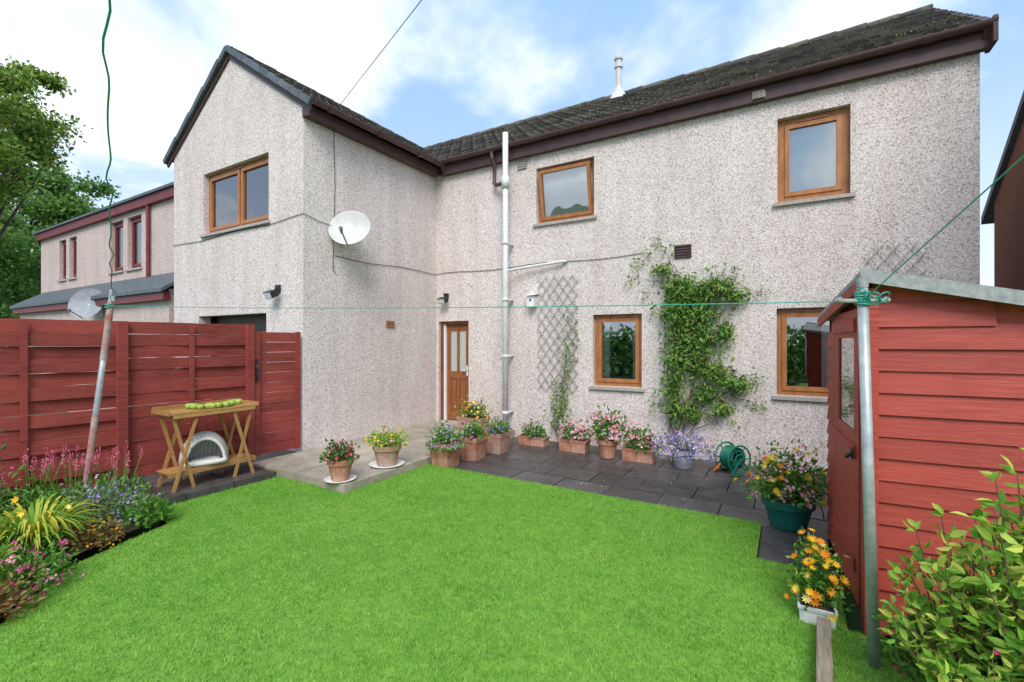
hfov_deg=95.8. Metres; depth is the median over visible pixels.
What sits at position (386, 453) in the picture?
potted plant
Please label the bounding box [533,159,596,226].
window
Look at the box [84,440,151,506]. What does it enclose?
knotweed plant
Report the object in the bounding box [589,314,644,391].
window
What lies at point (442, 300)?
flood light
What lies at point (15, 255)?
deciduous tree
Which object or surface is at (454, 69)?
sky
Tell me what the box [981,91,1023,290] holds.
gabled house
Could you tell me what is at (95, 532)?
sedum plant
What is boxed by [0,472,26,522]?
knotweed plant
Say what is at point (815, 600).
potted plant
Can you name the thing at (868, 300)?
clothes line
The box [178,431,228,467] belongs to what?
pet bed
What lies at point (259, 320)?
garage door
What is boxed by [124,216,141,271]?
window
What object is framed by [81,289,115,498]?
clothes pole
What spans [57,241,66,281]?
window
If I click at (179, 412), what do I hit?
potting table
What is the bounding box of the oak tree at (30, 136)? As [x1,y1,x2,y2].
[0,54,93,237]
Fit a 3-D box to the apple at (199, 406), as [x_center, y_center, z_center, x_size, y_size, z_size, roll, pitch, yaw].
[-3.552,0.745,5.276,0.077,0.069,0.077,0,0,33]
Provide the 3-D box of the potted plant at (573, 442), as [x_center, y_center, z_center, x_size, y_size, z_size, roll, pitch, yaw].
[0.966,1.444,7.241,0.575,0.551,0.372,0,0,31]
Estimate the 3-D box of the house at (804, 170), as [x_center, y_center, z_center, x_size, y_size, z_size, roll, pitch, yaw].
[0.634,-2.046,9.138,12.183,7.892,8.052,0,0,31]
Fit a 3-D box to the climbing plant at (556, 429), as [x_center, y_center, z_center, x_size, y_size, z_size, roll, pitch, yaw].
[0.821,0.528,7.778,0.757,2.289,0.266,0,0,31]
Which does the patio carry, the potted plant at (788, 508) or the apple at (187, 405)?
the potted plant at (788, 508)
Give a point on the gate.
(278, 350)
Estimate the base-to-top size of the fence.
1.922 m
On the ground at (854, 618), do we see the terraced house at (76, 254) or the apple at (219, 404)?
the terraced house at (76, 254)
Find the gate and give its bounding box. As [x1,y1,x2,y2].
[255,331,300,455]
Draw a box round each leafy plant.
[0,429,44,515]
[0,484,90,544]
[0,519,85,564]
[0,535,36,587]
[0,562,48,618]
[116,488,178,532]
[880,626,922,673]
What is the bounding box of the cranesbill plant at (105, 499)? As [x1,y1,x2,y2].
[55,468,160,534]
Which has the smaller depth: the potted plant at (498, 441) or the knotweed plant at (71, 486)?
the knotweed plant at (71, 486)
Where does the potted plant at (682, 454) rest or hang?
on the patio
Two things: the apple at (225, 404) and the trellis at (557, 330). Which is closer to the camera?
the apple at (225, 404)
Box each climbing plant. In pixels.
[540,304,581,439]
[625,235,770,445]
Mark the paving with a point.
(216, 481)
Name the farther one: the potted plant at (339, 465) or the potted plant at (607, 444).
the potted plant at (607, 444)
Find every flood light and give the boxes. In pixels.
[263,285,280,298]
[437,293,448,303]
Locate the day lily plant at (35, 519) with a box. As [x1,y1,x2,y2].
[0,496,109,555]
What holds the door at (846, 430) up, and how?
in the shed
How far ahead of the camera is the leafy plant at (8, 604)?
2.84 m
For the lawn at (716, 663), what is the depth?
2.95 m
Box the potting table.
[151,398,258,491]
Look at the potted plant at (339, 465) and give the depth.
5.23 m
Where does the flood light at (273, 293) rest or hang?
attached to the house at (804, 170)
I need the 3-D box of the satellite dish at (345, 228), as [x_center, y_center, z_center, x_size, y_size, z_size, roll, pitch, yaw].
[-2.550,-1.746,7.058,0.562,0.593,0.574,0,0,31]
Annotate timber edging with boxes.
[816,616,832,681]
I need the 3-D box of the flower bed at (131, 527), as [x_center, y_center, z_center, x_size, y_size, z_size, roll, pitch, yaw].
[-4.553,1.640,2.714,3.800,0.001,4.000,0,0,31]
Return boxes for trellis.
[537,274,577,391]
[864,239,928,276]
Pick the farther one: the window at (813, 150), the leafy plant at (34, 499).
the window at (813, 150)
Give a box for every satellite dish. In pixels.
[67,288,103,318]
[328,211,369,247]
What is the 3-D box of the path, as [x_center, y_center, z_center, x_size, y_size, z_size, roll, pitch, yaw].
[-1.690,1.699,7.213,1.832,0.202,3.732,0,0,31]
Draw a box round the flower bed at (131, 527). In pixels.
[0,493,150,608]
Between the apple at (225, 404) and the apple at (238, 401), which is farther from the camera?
the apple at (238, 401)
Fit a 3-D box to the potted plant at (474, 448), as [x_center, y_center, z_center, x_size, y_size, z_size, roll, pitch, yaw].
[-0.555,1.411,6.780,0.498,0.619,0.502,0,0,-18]
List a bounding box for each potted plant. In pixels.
[319,438,359,483]
[363,425,408,468]
[425,419,466,467]
[453,395,491,431]
[457,417,489,460]
[482,416,511,453]
[517,419,550,446]
[556,418,590,453]
[583,403,636,458]
[617,424,662,463]
[650,427,721,469]
[733,438,827,531]
[778,526,854,629]
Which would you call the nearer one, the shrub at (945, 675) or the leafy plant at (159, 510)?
the shrub at (945, 675)
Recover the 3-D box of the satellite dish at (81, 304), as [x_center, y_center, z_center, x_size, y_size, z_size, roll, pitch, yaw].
[-9.643,-0.848,10.376,0.609,0.702,0.650,0,0,31]
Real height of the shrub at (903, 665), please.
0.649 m
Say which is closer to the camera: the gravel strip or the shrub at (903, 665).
the shrub at (903, 665)
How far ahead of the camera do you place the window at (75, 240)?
13.28 m
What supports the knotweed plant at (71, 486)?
on the flower bed at (131, 527)
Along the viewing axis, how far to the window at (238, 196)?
7.74 m
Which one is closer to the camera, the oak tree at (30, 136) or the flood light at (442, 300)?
the flood light at (442, 300)
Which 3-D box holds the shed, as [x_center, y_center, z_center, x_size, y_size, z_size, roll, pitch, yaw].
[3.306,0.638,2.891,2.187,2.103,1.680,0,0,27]
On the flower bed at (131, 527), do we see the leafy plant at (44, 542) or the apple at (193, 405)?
the leafy plant at (44, 542)
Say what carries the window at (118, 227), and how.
in the terraced house at (76, 254)
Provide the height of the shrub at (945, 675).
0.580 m
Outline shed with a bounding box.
[817,268,1023,636]
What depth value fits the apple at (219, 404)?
5.38 m
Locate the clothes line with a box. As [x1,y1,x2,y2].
[102,0,1023,308]
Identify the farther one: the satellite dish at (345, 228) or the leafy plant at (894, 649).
the satellite dish at (345, 228)
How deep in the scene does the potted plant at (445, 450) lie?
6.24 m
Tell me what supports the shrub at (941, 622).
on the lawn at (716, 663)
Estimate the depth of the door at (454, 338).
9.22 m
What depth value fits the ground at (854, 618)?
3.65 m
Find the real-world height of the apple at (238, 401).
0.078 m
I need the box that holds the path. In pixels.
[252,421,514,493]
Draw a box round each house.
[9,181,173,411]
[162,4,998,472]
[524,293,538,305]
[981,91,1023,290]
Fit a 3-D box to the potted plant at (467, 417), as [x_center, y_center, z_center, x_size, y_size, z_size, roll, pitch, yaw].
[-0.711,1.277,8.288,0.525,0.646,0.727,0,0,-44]
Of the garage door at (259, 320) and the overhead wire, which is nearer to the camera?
the overhead wire
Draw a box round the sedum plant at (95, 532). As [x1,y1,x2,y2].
[42,510,129,555]
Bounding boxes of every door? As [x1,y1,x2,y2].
[217,314,265,433]
[435,321,468,423]
[832,309,860,606]
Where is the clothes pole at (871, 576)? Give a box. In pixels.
[835,277,890,669]
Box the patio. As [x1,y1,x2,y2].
[453,437,833,573]
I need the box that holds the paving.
[119,463,274,505]
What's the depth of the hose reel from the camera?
5.97 m
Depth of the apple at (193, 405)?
5.27 m
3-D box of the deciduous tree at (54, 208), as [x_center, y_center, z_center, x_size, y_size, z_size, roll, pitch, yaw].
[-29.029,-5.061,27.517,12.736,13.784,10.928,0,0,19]
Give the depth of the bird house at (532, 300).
8.04 m
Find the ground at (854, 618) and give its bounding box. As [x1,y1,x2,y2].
[0,346,898,640]
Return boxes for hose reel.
[713,441,750,476]
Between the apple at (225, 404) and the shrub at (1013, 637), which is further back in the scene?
the apple at (225, 404)
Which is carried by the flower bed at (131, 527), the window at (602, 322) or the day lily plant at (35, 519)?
the day lily plant at (35, 519)
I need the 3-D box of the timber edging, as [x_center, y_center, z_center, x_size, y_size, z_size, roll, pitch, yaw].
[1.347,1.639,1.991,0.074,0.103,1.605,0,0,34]
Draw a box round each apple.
[185,403,191,408]
[189,402,197,408]
[196,404,203,409]
[210,402,216,407]
[215,402,221,407]
[222,402,229,406]
[235,399,241,403]
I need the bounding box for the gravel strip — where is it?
[80,450,295,510]
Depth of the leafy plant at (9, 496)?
4.04 m
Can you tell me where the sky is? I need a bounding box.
[0,0,1023,315]
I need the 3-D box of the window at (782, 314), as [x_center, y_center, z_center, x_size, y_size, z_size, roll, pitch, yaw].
[3.979,0.148,6.118,0.930,1.275,0.254,0,0,31]
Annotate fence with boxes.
[0,318,254,502]
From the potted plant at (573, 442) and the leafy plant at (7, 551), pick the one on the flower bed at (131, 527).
the leafy plant at (7, 551)
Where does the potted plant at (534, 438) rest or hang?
on the patio
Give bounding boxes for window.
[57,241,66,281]
[67,238,76,279]
[108,222,123,274]
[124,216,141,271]
[199,156,269,237]
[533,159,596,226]
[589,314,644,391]
[772,308,828,401]
[773,107,855,206]
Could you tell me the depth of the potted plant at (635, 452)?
6.59 m
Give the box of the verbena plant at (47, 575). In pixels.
[0,536,84,607]
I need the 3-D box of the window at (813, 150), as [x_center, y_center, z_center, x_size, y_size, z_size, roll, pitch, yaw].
[3.965,-2.406,6.104,0.900,1.182,0.216,0,0,31]
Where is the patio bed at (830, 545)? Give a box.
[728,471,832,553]
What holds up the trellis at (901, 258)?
attached to the house at (804, 170)
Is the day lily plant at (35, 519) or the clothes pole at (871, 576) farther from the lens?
the day lily plant at (35, 519)
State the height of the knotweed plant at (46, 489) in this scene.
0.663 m
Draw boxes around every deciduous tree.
[0,161,121,346]
[0,210,40,346]
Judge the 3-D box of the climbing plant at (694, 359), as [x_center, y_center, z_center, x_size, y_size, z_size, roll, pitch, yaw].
[2.571,0.046,6.666,2.039,3.267,0.394,0,0,31]
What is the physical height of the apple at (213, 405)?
0.074 m
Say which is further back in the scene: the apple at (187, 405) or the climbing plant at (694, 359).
the climbing plant at (694, 359)
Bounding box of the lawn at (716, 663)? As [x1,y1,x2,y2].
[0,464,924,681]
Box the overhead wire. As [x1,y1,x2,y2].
[340,0,421,104]
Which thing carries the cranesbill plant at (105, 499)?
on the flower bed at (131, 527)
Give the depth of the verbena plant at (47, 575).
3.12 m
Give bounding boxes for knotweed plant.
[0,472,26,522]
[1,446,72,514]
[28,447,111,513]
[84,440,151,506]
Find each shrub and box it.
[870,582,983,681]
[877,502,1023,681]
[935,648,1023,681]
[949,447,1023,681]
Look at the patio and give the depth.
5.67 m

